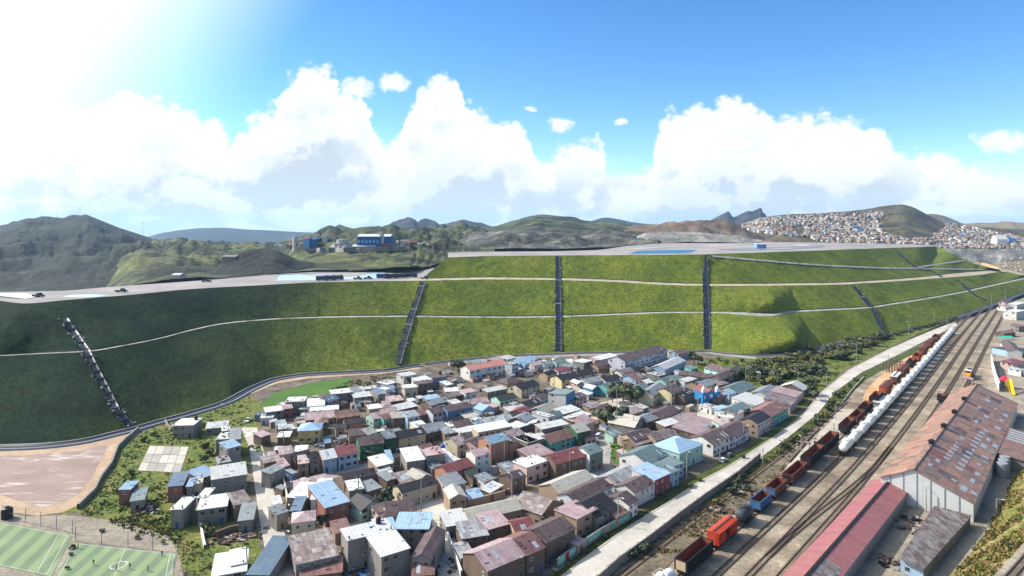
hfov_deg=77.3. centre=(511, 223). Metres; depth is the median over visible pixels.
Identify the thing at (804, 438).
rubble
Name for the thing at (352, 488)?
house
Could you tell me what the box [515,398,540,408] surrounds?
house
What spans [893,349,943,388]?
pale yard
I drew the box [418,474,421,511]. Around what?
street lamp
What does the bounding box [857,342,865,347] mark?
shrub
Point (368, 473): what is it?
house
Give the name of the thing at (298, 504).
house
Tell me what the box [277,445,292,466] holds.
house
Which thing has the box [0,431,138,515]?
dirt road
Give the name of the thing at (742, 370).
tree
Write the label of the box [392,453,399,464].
yard shed
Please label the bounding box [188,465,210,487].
house
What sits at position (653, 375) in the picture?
house
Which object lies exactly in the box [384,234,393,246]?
plant hall
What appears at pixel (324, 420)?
house
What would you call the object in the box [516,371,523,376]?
yard shed
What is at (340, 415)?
house
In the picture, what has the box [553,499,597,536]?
house
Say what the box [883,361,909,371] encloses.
old frame
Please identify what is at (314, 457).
house
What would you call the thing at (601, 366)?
house
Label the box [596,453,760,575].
boundary wall
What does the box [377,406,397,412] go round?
house
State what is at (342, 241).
storage tank
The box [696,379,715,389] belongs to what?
house
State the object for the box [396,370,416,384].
house
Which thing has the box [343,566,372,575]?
rubble
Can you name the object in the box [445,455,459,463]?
house
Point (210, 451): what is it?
shrub
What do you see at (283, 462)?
house
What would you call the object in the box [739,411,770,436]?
house
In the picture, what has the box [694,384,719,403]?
church
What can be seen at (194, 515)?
yard wall
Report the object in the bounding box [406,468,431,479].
house
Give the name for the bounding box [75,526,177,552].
net fence
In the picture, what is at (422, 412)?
house
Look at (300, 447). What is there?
house
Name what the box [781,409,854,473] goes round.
pale yard
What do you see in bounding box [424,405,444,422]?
house
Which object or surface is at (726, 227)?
brown pit wall
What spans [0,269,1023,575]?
ground
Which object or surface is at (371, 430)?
house
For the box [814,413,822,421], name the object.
shrub
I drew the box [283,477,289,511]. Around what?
yard wall
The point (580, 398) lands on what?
house
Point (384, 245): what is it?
plant house
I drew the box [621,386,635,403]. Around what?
tree
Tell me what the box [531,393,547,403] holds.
house
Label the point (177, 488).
house
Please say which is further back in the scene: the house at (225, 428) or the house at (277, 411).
the house at (277, 411)
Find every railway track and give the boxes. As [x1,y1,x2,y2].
[616,402,847,575]
[676,313,963,575]
[711,308,976,575]
[744,305,986,575]
[764,447,892,557]
[774,302,995,575]
[921,298,1004,427]
[963,298,1012,387]
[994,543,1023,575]
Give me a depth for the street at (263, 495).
228.06 m
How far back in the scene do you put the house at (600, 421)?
307.63 m
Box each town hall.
[853,226,861,230]
[1008,238,1015,242]
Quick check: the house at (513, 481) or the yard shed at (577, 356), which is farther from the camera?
the yard shed at (577, 356)
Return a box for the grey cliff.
[942,248,1023,263]
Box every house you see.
[118,480,139,504]
[129,486,148,510]
[167,471,189,501]
[169,495,196,528]
[172,417,201,437]
[185,478,196,496]
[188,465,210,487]
[193,475,203,496]
[196,487,215,503]
[197,492,228,526]
[205,420,228,434]
[210,461,247,493]
[211,548,248,575]
[215,431,229,453]
[215,453,230,465]
[218,439,240,462]
[221,425,229,431]
[226,489,251,519]
[230,427,240,442]
[230,545,246,566]
[237,502,256,532]
[245,535,289,575]
[252,430,270,445]
[254,410,264,421]
[259,453,279,469]
[260,414,274,424]
[260,464,284,488]
[263,404,282,419]
[267,503,288,530]
[270,495,282,505]
[274,419,286,430]
[275,457,289,467]
[277,431,291,444]
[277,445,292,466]
[278,423,286,433]
[281,404,292,417]
[284,467,296,480]
[285,395,306,413]
[286,424,295,435]
[286,481,315,510]
[288,527,338,575]
[289,496,306,522]
[291,449,309,469]
[291,510,315,534]
[292,477,309,488]
[294,445,307,451]
[297,422,323,442]
[297,454,308,476]
[299,406,307,414]
[299,555,342,575]
[303,450,320,473]
[304,410,335,425]
[307,398,324,411]
[307,479,349,526]
[309,405,338,411]
[310,473,328,481]
[310,478,332,509]
[312,234,319,240]
[314,417,327,432]
[317,448,337,473]
[319,394,339,405]
[322,236,328,242]
[329,387,351,404]
[329,518,349,544]
[334,408,360,423]
[334,423,345,436]
[334,443,358,469]
[338,467,376,491]
[340,518,394,572]
[343,417,363,430]
[345,478,363,498]
[347,427,367,445]
[349,386,361,392]
[349,493,381,522]
[352,391,371,403]
[355,434,384,460]
[360,426,376,435]
[362,384,375,391]
[362,479,381,496]
[366,403,382,413]
[366,410,390,427]
[366,529,409,575]
[367,453,392,479]
[369,385,395,402]
[370,502,385,520]
[376,380,396,387]
[376,429,396,452]
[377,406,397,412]
[377,466,392,472]
[377,470,395,488]
[379,387,390,400]
[379,413,390,426]
[380,244,389,246]
[381,400,390,405]
[384,449,393,461]
[384,499,414,521]
[386,395,403,404]
[386,517,394,527]
[390,411,404,428]
[391,470,413,484]
[392,401,417,410]
[392,476,438,503]
[394,427,426,450]
[394,512,432,552]
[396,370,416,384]
[399,446,425,471]
[400,240,410,244]
[401,383,417,396]
[402,410,419,429]
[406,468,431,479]
[410,420,425,428]
[410,526,445,570]
[411,375,431,383]
[411,556,434,575]
[413,379,432,394]
[415,407,428,421]
[417,442,432,448]
[418,421,445,426]
[419,445,445,469]
[420,396,448,407]
[422,394,439,400]
[422,422,445,441]
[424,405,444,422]
[425,460,441,475]
[427,373,447,386]
[434,458,474,478]
[435,415,464,421]
[436,471,466,499]
[438,507,467,538]
[439,426,456,440]
[440,380,452,388]
[441,401,471,418]
[442,448,452,457]
[443,435,464,456]
[443,484,467,509]
[444,387,458,392]
[444,391,463,400]
[444,421,453,427]
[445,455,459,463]
[447,399,460,404]
[449,418,473,427]
[452,425,470,435]
[452,541,471,565]
[455,519,488,548]
[458,410,479,418]
[460,359,504,380]
[460,388,476,399]
[461,434,471,439]
[461,538,525,575]
[462,397,489,410]
[462,468,478,486]
[462,498,522,519]
[463,436,480,455]
[465,447,490,472]
[465,488,483,501]
[467,359,483,364]
[469,416,482,424]
[471,420,511,436]
[473,403,493,416]
[474,472,494,487]
[475,509,509,541]
[476,413,511,424]
[478,432,509,464]
[479,481,503,495]
[482,385,507,400]
[484,402,499,412]
[487,356,504,361]
[490,392,517,406]
[495,377,522,390]
[497,461,513,474]
[498,469,526,494]
[500,355,515,361]
[503,405,517,413]
[503,531,545,575]
[504,428,524,436]
[505,360,518,375]
[507,434,518,458]
[507,517,533,534]
[508,379,539,397]
[508,406,529,416]
[508,412,534,422]
[509,355,536,367]
[509,419,536,432]
[513,454,547,483]
[514,432,544,445]
[514,433,537,446]
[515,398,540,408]
[516,443,552,458]
[517,490,561,523]
[519,359,534,370]
[520,516,575,563]
[526,360,542,370]
[529,402,557,413]
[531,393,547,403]
[531,409,554,422]
[534,419,568,433]
[537,469,595,499]
[538,370,556,380]
[540,360,553,369]
[541,428,574,451]
[541,446,585,478]
[547,388,574,406]
[548,410,563,419]
[549,368,597,388]
[551,366,570,374]
[552,358,566,367]
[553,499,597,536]
[554,404,581,415]
[557,477,612,504]
[559,363,573,371]
[562,410,590,424]
[563,422,589,445]
[568,413,594,431]
[568,534,585,554]
[570,379,583,388]
[573,358,592,370]
[574,392,586,406]
[574,492,619,530]
[577,389,592,399]
[578,443,603,472]
[579,376,602,385]
[581,401,600,412]
[583,384,598,396]
[584,430,595,444]
[588,359,608,372]
[588,403,612,417]
[589,357,599,362]
[593,353,617,360]
[595,382,614,397]
[595,465,632,487]
[598,418,607,425]
[599,374,619,383]
[604,429,622,442]
[607,412,644,432]
[608,345,667,369]
[608,490,638,517]
[610,504,629,521]
[611,367,634,376]
[614,475,655,505]
[615,448,626,459]
[616,427,652,445]
[618,444,667,466]
[619,372,645,385]
[622,438,651,449]
[624,383,648,400]
[629,405,642,415]
[631,462,669,495]
[632,366,645,372]
[634,403,647,413]
[637,378,652,385]
[638,382,665,405]
[639,412,658,429]
[642,366,653,374]
[645,428,677,443]
[647,371,665,380]
[651,356,685,374]
[651,405,680,420]
[651,460,679,487]
[653,375,672,385]
[654,436,702,468]
[656,418,677,430]
[657,384,683,404]
[657,454,683,476]
[666,374,683,385]
[668,412,694,420]
[669,349,688,358]
[672,413,713,438]
[675,390,694,404]
[678,377,696,386]
[680,370,713,379]
[684,365,697,371]
[685,378,702,391]
[688,427,731,456]
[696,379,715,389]
[698,403,717,414]
[704,363,736,373]
[708,365,743,382]
[711,418,728,427]
[712,388,724,403]
[713,380,728,387]
[713,405,727,418]
[715,413,733,421]
[719,402,750,415]
[720,389,736,402]
[720,421,748,447]
[721,380,755,394]
[725,410,743,420]
[731,392,763,406]
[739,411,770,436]
[747,400,788,426]
[750,384,774,396]
[763,393,796,413]
[770,386,802,402]
[780,380,808,396]
[991,346,1023,355]
[995,330,1014,336]
[997,305,1012,310]
[999,300,1010,305]
[1000,340,1021,357]
[1000,358,1023,369]
[1004,309,1023,319]
[1007,301,1023,308]
[1008,366,1023,376]
[1010,324,1023,331]
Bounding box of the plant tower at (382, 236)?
[378,232,383,243]
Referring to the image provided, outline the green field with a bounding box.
[259,377,351,407]
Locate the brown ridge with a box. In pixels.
[927,214,1023,229]
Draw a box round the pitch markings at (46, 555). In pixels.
[1,523,66,574]
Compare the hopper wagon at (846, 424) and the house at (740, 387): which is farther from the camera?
the house at (740, 387)
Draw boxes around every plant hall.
[352,245,375,247]
[357,234,380,246]
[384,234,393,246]
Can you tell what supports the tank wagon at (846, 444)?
on the railway track at (752, 544)
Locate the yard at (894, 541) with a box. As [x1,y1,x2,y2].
[854,298,1023,575]
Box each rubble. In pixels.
[130,503,159,513]
[205,533,247,548]
[227,526,268,544]
[248,444,259,448]
[306,438,346,447]
[319,437,347,445]
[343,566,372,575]
[438,557,462,573]
[706,505,733,514]
[735,485,772,498]
[779,436,816,445]
[876,552,899,570]
[894,514,923,523]
[897,521,919,533]
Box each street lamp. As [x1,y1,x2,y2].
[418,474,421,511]
[925,485,927,511]
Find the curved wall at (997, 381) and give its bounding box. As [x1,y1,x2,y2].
[991,354,999,389]
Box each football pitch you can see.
[0,523,71,575]
[57,543,176,575]
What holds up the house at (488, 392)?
on the ground at (706, 463)
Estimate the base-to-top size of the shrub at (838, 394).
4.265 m
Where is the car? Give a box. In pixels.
[719,457,727,462]
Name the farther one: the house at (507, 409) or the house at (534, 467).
the house at (507, 409)
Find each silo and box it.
[996,461,1007,478]
[997,458,1009,475]
[999,455,1010,471]
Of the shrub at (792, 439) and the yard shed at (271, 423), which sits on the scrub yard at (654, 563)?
the shrub at (792, 439)
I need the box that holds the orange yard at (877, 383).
[863,335,958,400]
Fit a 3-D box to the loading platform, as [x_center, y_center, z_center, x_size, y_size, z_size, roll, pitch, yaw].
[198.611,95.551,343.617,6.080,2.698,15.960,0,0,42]
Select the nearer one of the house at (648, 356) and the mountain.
the house at (648, 356)
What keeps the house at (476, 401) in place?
on the ground at (706, 463)
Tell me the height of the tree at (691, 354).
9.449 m
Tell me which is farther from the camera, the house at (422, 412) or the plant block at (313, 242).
the plant block at (313, 242)
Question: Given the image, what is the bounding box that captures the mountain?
[148,228,311,243]
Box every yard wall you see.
[165,419,171,429]
[191,498,197,519]
[199,523,205,547]
[214,521,254,536]
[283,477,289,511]
[447,531,461,575]
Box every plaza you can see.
[581,397,636,419]
[697,404,722,419]
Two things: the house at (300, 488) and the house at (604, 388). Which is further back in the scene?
the house at (604, 388)
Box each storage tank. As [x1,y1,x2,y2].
[293,236,297,249]
[337,239,346,245]
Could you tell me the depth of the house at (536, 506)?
209.15 m
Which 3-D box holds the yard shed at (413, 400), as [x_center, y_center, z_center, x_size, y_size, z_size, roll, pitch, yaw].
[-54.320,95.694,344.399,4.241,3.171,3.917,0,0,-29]
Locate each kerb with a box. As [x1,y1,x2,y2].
[256,427,293,575]
[561,435,776,575]
[777,349,888,435]
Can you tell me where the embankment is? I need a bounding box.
[951,468,1023,575]
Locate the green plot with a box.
[611,443,629,463]
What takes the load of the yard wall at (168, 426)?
on the meadow at (192, 530)
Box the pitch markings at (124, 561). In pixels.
[59,544,173,574]
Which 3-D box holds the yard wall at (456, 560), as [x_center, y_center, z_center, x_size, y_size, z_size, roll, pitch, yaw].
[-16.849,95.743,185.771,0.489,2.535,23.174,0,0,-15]
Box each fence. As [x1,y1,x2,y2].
[4,505,72,533]
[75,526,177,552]
[843,376,863,400]
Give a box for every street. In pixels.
[241,427,291,575]
[273,453,397,488]
[350,502,419,525]
[415,494,458,575]
[467,464,613,507]
[486,434,604,474]
[596,440,611,473]
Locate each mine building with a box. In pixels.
[172,273,185,276]
[221,255,238,263]
[754,243,765,246]
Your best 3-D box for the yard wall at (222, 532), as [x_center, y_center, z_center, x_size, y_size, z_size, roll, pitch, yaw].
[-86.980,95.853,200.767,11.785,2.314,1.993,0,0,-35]
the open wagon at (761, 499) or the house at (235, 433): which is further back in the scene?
the house at (235, 433)
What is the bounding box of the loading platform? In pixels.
[873,396,885,406]
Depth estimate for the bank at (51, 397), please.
442.38 m
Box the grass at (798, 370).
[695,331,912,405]
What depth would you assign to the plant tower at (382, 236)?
895.96 m
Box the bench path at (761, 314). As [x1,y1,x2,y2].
[0,278,1023,355]
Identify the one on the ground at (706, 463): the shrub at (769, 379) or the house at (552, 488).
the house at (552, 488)
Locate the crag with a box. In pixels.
[379,217,491,228]
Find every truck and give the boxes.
[32,293,44,296]
[115,288,127,291]
[316,275,328,280]
[324,275,336,279]
[331,275,343,279]
[376,273,388,278]
[387,273,396,278]
[397,273,406,277]
[406,272,417,276]
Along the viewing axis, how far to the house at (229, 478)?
231.62 m
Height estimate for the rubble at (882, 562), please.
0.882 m
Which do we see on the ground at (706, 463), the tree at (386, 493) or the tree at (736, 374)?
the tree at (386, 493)
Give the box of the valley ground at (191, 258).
[106,221,494,286]
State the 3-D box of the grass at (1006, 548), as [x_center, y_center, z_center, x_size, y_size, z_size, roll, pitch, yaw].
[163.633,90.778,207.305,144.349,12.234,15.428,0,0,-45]
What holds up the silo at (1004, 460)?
on the yard at (894, 541)
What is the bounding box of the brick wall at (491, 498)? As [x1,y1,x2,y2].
[468,490,504,507]
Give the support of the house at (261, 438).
on the ground at (706, 463)
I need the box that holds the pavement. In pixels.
[552,545,588,571]
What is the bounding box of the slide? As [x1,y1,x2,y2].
[1007,379,1014,394]
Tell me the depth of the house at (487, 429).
285.04 m
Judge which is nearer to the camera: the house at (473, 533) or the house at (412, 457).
the house at (473, 533)
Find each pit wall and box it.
[460,229,761,280]
[624,219,799,243]
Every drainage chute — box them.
[58,318,135,426]
[392,281,426,363]
[553,256,563,350]
[701,256,712,348]
[853,286,887,331]
[895,251,916,267]
[956,279,984,300]
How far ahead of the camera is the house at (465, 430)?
286.06 m
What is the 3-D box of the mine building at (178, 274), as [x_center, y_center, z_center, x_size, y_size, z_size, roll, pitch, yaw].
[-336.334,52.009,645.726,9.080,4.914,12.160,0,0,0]
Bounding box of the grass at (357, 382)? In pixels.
[331,371,406,388]
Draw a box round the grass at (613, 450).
[607,444,625,459]
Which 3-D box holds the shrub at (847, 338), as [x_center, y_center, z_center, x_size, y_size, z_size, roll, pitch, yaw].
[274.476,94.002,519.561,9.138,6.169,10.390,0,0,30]
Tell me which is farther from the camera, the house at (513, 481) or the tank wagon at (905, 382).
the tank wagon at (905, 382)
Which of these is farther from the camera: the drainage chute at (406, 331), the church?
the drainage chute at (406, 331)
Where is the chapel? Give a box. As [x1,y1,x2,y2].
[991,235,1007,249]
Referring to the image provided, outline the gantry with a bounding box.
[962,376,973,384]
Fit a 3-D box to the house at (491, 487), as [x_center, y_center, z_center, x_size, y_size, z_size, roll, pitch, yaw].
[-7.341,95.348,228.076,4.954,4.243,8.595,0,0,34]
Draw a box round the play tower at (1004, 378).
[998,376,1007,388]
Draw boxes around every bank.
[0,272,1023,354]
[0,279,1023,443]
[278,271,385,274]
[426,246,994,282]
[615,244,811,249]
[719,245,824,250]
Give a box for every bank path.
[711,255,985,269]
[914,260,964,268]
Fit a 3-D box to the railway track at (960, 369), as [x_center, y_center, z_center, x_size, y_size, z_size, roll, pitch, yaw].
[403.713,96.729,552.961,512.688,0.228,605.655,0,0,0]
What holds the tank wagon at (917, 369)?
on the pale yard at (936, 357)
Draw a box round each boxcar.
[707,515,737,547]
[879,379,892,394]
[890,371,901,383]
[897,363,908,375]
[919,344,928,353]
[926,338,934,346]
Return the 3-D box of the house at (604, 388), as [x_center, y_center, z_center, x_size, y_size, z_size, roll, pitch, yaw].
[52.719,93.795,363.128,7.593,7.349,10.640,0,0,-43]
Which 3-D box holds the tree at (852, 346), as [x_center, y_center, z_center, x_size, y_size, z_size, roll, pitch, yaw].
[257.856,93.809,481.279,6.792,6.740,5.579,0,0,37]
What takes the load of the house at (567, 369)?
on the ground at (706, 463)
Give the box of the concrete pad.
[964,516,992,557]
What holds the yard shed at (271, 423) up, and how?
on the ground at (706, 463)
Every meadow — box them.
[0,396,263,575]
[694,322,946,408]
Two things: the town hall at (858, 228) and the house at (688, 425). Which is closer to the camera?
the house at (688, 425)
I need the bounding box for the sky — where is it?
[0,0,1023,236]
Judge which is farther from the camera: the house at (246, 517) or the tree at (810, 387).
the tree at (810, 387)
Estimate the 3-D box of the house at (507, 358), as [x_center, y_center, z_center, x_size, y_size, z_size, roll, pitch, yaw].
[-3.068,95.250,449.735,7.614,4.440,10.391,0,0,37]
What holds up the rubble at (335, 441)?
on the ground at (706, 463)
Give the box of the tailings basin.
[0,444,107,506]
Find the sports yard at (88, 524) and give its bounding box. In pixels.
[0,513,181,575]
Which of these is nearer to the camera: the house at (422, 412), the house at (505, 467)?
the house at (505, 467)
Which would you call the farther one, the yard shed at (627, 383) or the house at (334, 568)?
the yard shed at (627, 383)
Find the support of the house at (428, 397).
on the ground at (706, 463)
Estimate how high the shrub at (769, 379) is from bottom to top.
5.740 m
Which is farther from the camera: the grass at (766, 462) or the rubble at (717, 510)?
the grass at (766, 462)
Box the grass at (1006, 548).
[954,470,1023,575]
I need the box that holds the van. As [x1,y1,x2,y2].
[596,432,601,438]
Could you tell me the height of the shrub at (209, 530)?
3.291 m
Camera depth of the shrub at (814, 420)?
307.88 m
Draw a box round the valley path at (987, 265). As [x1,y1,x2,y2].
[975,262,1000,268]
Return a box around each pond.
[0,293,36,298]
[64,294,104,296]
[277,272,384,280]
[630,250,694,253]
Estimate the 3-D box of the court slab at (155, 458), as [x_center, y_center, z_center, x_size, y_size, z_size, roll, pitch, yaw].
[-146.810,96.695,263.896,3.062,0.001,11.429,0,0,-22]
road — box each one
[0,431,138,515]
[250,367,418,393]
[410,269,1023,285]
[448,352,755,365]
[565,322,956,575]
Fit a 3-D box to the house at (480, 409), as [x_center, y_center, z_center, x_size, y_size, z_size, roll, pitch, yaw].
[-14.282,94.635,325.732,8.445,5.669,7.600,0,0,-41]
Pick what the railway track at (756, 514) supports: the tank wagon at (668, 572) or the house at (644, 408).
the tank wagon at (668, 572)
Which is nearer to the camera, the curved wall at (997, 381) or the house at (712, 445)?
the house at (712, 445)
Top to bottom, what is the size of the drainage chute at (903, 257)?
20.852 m
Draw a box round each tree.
[316,513,329,528]
[365,450,376,456]
[373,494,382,500]
[381,487,394,500]
[451,360,464,372]
[540,514,548,520]
[592,408,602,418]
[598,409,614,424]
[605,405,618,412]
[606,388,618,401]
[609,382,623,397]
[610,409,623,416]
[616,384,627,400]
[618,406,629,413]
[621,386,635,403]
[629,386,643,403]
[687,350,696,363]
[693,355,703,364]
[733,371,740,379]
[738,368,746,373]
[754,367,762,371]
[773,375,780,384]
[783,352,793,355]
[794,371,807,378]
[801,354,809,360]
[804,345,812,350]
[807,383,817,395]
[811,390,819,399]
[816,372,823,379]
[832,353,842,357]
[850,344,859,349]
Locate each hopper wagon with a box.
[800,443,824,467]
[817,431,838,452]
[838,417,855,433]
[858,400,872,414]
[869,391,882,400]
[906,357,915,366]
[937,393,946,401]
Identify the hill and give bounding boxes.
[0,214,212,291]
[481,214,631,231]
[594,217,646,225]
[740,204,1023,249]
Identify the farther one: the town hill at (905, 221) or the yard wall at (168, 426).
the town hill at (905, 221)
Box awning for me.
[998,336,1013,339]
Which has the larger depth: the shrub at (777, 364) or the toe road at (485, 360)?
the toe road at (485, 360)
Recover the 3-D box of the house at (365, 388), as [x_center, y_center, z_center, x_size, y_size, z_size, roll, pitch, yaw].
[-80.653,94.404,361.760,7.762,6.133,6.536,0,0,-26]
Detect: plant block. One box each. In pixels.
[303,237,310,248]
[310,238,317,247]
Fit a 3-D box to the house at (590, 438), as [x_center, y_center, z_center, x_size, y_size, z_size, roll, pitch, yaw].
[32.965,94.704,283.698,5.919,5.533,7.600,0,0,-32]
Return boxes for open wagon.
[674,536,712,575]
[749,489,772,511]
[765,477,786,498]
[782,460,807,484]
[848,408,864,423]
[912,352,921,360]
[932,334,939,340]
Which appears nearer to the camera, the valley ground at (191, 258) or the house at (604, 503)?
the house at (604, 503)
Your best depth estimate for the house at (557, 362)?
429.00 m
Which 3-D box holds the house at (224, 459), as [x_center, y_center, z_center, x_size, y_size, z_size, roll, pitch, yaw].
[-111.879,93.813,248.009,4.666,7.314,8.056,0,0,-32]
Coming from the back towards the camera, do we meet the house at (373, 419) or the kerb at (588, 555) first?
the house at (373, 419)
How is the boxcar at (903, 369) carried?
on the railway track at (756, 514)
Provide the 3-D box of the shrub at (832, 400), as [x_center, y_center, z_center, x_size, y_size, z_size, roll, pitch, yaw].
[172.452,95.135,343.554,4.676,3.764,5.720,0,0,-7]
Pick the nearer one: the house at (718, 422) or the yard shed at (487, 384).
the house at (718, 422)
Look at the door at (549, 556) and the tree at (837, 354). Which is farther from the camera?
the tree at (837, 354)
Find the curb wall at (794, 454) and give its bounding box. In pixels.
[787,427,819,461]
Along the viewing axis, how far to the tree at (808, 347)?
480.37 m
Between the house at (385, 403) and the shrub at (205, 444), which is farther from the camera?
the house at (385, 403)
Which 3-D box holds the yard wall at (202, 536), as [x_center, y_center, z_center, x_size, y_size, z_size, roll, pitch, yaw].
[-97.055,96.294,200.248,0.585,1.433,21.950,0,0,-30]
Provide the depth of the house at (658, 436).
278.94 m
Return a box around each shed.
[269,418,276,427]
[276,484,286,495]
[296,416,304,423]
[297,420,305,426]
[324,439,330,448]
[339,434,346,443]
[340,400,347,407]
[350,402,355,408]
[354,404,361,410]
[358,400,363,406]
[364,400,370,407]
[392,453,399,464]
[395,387,401,393]
[406,398,415,403]
[416,395,422,403]
[451,379,457,383]
[455,377,462,382]
[457,383,464,388]
[470,376,477,382]
[476,385,483,391]
[482,378,490,382]
[483,382,492,387]
[486,373,494,379]
[507,373,515,377]
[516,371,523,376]
[524,370,530,376]
[544,387,553,392]
[574,354,580,359]
[599,423,607,430]
[624,381,630,386]
[662,401,670,406]
[674,369,680,374]
[686,404,693,411]
[782,479,906,575]
[879,384,1023,521]
[898,506,971,575]
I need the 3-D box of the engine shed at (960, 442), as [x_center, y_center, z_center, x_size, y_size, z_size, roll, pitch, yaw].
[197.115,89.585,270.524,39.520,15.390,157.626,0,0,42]
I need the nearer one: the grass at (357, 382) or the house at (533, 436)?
the house at (533, 436)
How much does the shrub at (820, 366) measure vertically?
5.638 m
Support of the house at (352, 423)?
on the ground at (706, 463)
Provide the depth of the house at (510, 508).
207.30 m
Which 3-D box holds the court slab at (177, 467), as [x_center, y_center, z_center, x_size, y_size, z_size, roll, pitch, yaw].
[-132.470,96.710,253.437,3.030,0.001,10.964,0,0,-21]
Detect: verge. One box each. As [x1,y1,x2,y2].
[550,415,798,575]
[709,338,940,499]
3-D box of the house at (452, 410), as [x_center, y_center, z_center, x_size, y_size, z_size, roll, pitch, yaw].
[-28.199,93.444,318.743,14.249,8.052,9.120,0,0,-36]
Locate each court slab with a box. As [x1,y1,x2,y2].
[138,462,148,470]
[142,454,152,461]
[146,446,156,453]
[147,463,157,470]
[151,454,160,462]
[154,446,164,453]
[155,463,165,471]
[159,455,168,462]
[162,446,172,454]
[164,464,173,471]
[167,455,177,463]
[170,446,179,454]
[172,464,182,471]
[175,455,184,463]
[178,447,187,454]
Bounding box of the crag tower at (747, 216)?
[712,208,766,224]
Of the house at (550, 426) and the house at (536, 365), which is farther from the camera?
the house at (536, 365)
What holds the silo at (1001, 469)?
on the yard at (894, 541)
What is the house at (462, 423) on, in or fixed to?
on the ground at (706, 463)
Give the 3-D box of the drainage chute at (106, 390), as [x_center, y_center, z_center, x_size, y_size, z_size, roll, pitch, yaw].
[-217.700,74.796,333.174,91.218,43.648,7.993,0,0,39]
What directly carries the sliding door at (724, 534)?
in the boxcar at (721, 531)
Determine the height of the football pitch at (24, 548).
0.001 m
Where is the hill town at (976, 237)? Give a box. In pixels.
[741,210,1023,249]
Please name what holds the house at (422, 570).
on the ground at (706, 463)
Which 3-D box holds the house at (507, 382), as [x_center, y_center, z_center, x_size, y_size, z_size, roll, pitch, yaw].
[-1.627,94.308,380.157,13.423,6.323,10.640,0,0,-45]
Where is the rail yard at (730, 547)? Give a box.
[668,298,1022,575]
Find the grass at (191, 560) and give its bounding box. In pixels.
[81,512,211,575]
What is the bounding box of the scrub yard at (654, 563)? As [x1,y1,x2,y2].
[611,422,820,575]
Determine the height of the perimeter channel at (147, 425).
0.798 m
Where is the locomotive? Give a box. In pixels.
[965,368,973,376]
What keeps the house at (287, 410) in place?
on the ground at (706, 463)
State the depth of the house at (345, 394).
344.98 m
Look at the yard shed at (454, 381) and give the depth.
389.10 m
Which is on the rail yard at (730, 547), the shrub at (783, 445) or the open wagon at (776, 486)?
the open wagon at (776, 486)
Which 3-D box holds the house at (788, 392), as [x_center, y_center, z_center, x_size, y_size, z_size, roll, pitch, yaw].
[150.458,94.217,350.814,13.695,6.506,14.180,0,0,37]
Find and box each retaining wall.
[77,427,138,508]
[306,246,406,252]
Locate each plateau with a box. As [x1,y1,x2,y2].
[0,263,439,302]
[448,242,938,256]
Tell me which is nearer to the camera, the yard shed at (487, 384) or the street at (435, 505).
the street at (435, 505)
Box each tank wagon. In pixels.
[653,568,675,575]
[735,501,754,525]
[838,436,854,454]
[848,428,862,445]
[857,420,870,436]
[864,413,877,428]
[872,406,883,420]
[878,400,889,413]
[884,394,895,407]
[891,389,900,400]
[895,384,904,394]
[900,378,909,390]
[905,374,913,384]
[909,370,916,379]
[913,366,920,375]
[917,362,923,371]
[921,359,927,367]
[924,355,930,364]
[927,351,933,359]
[930,348,936,357]
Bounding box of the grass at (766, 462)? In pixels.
[712,359,900,499]
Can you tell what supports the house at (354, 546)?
on the ground at (706, 463)
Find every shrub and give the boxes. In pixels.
[127,469,134,474]
[198,455,208,461]
[199,442,209,447]
[200,522,210,529]
[203,524,216,536]
[205,448,214,454]
[628,549,639,557]
[636,543,647,553]
[644,540,651,548]
[712,498,719,504]
[727,486,737,493]
[731,478,740,487]
[736,472,747,481]
[741,484,750,490]
[747,364,759,368]
[751,375,762,378]
[755,378,764,383]
[765,375,781,383]
[766,357,780,364]
[768,369,780,373]
[770,362,783,367]
[777,356,787,363]
[778,442,787,448]
[780,370,789,378]
[785,356,798,361]
[789,437,796,442]
[791,364,805,371]
[799,428,807,434]
[800,376,820,383]
[803,366,813,374]
[805,363,816,368]
[810,418,817,423]
[812,356,824,362]
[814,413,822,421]
[817,364,827,370]
[818,350,826,356]
[820,410,828,417]
[823,353,832,358]
[825,403,834,409]
[828,398,836,403]
[832,390,843,397]
[840,353,851,357]
[844,336,853,341]
[852,348,862,353]
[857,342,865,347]
[866,339,880,345]
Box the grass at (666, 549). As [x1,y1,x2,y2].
[642,440,800,553]
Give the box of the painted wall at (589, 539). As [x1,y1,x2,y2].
[555,512,630,567]
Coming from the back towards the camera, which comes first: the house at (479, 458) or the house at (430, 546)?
the house at (479, 458)
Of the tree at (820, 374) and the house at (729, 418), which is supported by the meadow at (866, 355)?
the tree at (820, 374)
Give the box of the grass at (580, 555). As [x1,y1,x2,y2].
[554,496,666,575]
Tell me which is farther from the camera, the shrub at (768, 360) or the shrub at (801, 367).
the shrub at (768, 360)
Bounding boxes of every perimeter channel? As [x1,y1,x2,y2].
[0,364,422,450]
[425,292,1023,364]
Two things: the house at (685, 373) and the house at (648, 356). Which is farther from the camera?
the house at (648, 356)
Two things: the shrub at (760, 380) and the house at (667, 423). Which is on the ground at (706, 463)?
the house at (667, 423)
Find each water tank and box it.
[1,505,12,519]
[376,516,380,523]
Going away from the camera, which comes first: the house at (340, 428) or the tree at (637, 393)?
the house at (340, 428)
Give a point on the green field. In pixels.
(307, 390)
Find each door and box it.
[548,554,551,562]
[722,531,725,543]
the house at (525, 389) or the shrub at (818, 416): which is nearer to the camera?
the shrub at (818, 416)
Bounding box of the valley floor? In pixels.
[981,261,1023,272]
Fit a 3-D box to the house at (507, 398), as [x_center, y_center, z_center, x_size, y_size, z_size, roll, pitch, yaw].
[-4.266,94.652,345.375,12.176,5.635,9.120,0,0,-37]
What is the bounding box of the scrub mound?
[204,248,346,279]

